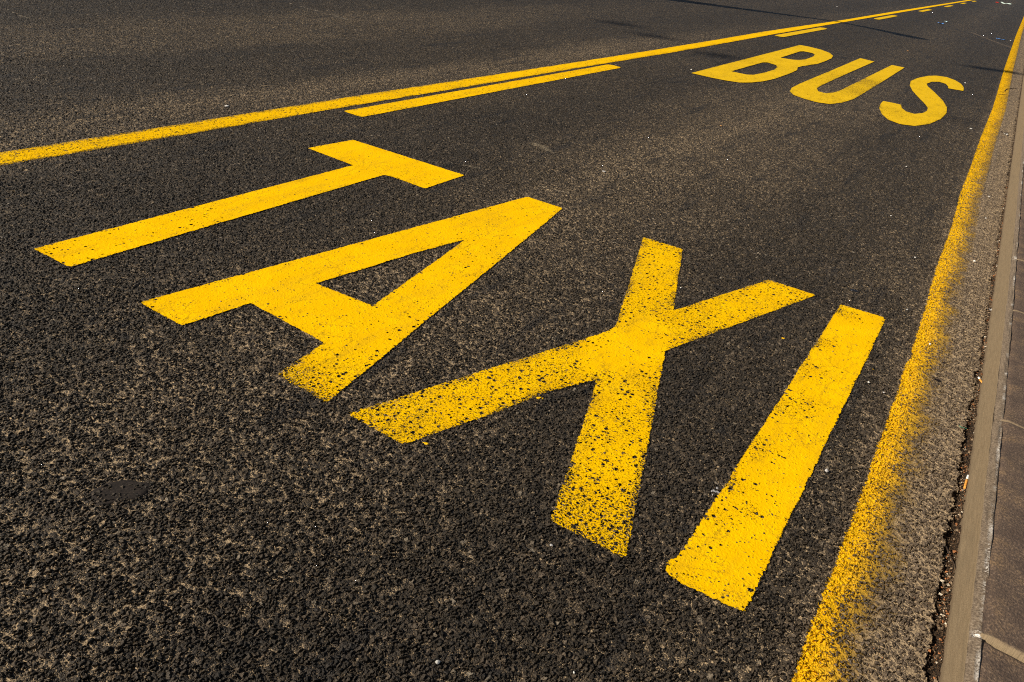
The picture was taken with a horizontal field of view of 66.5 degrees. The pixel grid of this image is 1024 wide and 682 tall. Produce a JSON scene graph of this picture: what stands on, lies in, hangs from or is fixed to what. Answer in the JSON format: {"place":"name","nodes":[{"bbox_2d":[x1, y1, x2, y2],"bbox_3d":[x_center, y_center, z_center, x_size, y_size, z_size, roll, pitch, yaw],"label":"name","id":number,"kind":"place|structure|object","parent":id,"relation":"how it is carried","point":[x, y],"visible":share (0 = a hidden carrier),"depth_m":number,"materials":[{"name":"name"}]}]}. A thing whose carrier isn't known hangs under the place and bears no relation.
{"place":"outdoors","nodes":[
{"label":"outdoors","id":0,"kind":"place"},
{"bbox_2d":[0,0,1023,681],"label":"road","id":1,"kind":"structure","parent":0,"point":[272,524],"depth_m":3.31,"materials":[{"name":"black asphalt"}]},
{"bbox_2d":[90,480,149,505],"bbox_3d":[-1.116,0.427,2.228,0.160,0.003,0.096,-10,34,-30],"label":"tar spot","id":2,"kind":"object","parent":1,"relation":"on","point":[117,489],"visible":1,"depth_m":2.23,"materials":[{"name":"black asphalt"}]},
{"bbox_2d":[34,140,884,610],"bbox_3d":[-0.243,-0.339,3.847,3.696,0.001,2.583,23,32,24],"label":"lettering","id":3,"kind":"object","parent":1,"relation":"on","point":[272,288],"visible":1,"depth_m":3.31,"materials":[{"name":"yellow paint"}]},
{"bbox_2d":[345,65,620,116],"bbox_3d":[0.037,-2.650,8.062,0.219,0.001,4.984,23,32,24],"label":"lane marking","id":4,"kind":"object","parent":1,"relation":"on","point":[426,100],"visible":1,"depth_m":7.38,"materials":[{"name":"yellow paint"}]},
{"bbox_2d":[0,0,969,164],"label":"lane line","id":5,"kind":"object","parent":1,"relation":"on","point":[369,98],"visible":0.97,"depth_m":6.52,"materials":[{"name":"yellow paint"}]},
{"bbox_2d":[775,27,826,36],"bbox_3d":[6.739,-7.138,18.039,0.224,0.001,4.624,23,32,24],"label":"lane marking","id":6,"kind":"object","parent":1,"relation":"on","point":[799,32],"visible":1,"depth_m":17.80,"materials":[{"name":"yellow paint"}]},
{"bbox_2d":[693,45,963,125],"bbox_3d":[5.303,-4.126,12.234,3.152,0.001,6.581,23,32,24],"label":"lettering","id":7,"kind":"object","parent":1,"relation":"on","point":[936,111],"visible":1,"depth_m":11.41,"materials":[{"name":"yellow paint"}]},
{"bbox_2d":[875,15,895,19],"bbox_3d":[13.274,-11.480,27.706,0.224,0.001,4.824,23,32,24],"label":"lane marking","id":8,"kind":"object","parent":1,"relation":"on","point":[879,18],"visible":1,"depth_m":27.52,"materials":[{"name":"yellow paint"}]},
{"bbox_2d":[791,17,1023,681],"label":"edge line","id":9,"kind":"object","parent":1,"relation":"on","point":[819,644],"visible":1,"depth_m":2.92,"materials":[{"name":"yellow paint"}]},
{"bbox_2d":[814,184,1008,681],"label":"grit","id":10,"kind":"object","parent":1,"relation":"on","point":[948,576],"visible":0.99,"depth_m":2.51,"materials":[{"name":"gravel"}]},
{"bbox_2d":[946,546,955,567],"bbox_3d":[1.393,0.686,2.480,0.009,0.007,0.097,12,29,5],"label":"twig","id":11,"kind":"object","parent":1,"relation":"on","point":[950,556],"visible":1,"depth_m":2.48,"materials":[{"name":"wood"}]},
{"bbox_2d":[963,475,968,488],"bbox_3d":[1.669,0.517,2.868,0.009,0.010,0.096,25,33,26],"label":"cigarette butt","id":12,"kind":"object","parent":1,"relation":"on","point":[966,481],"visible":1,"depth_m":2.87,"materials":[{"name":"paper"}]},
{"bbox_2d":[938,76,1023,681],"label":"kerb","id":13,"kind":"structure","parent":1,"relation":"on","point":[961,661],"depth_m":2.82,"materials":[{"name":"concrete"}]},
{"bbox_2d":[979,167,1023,681],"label":"pavement","id":14,"kind":"structure","parent":0,"point":[1002,649],"depth_m":2.40,"materials":[{"name":"concrete"}]}
]}

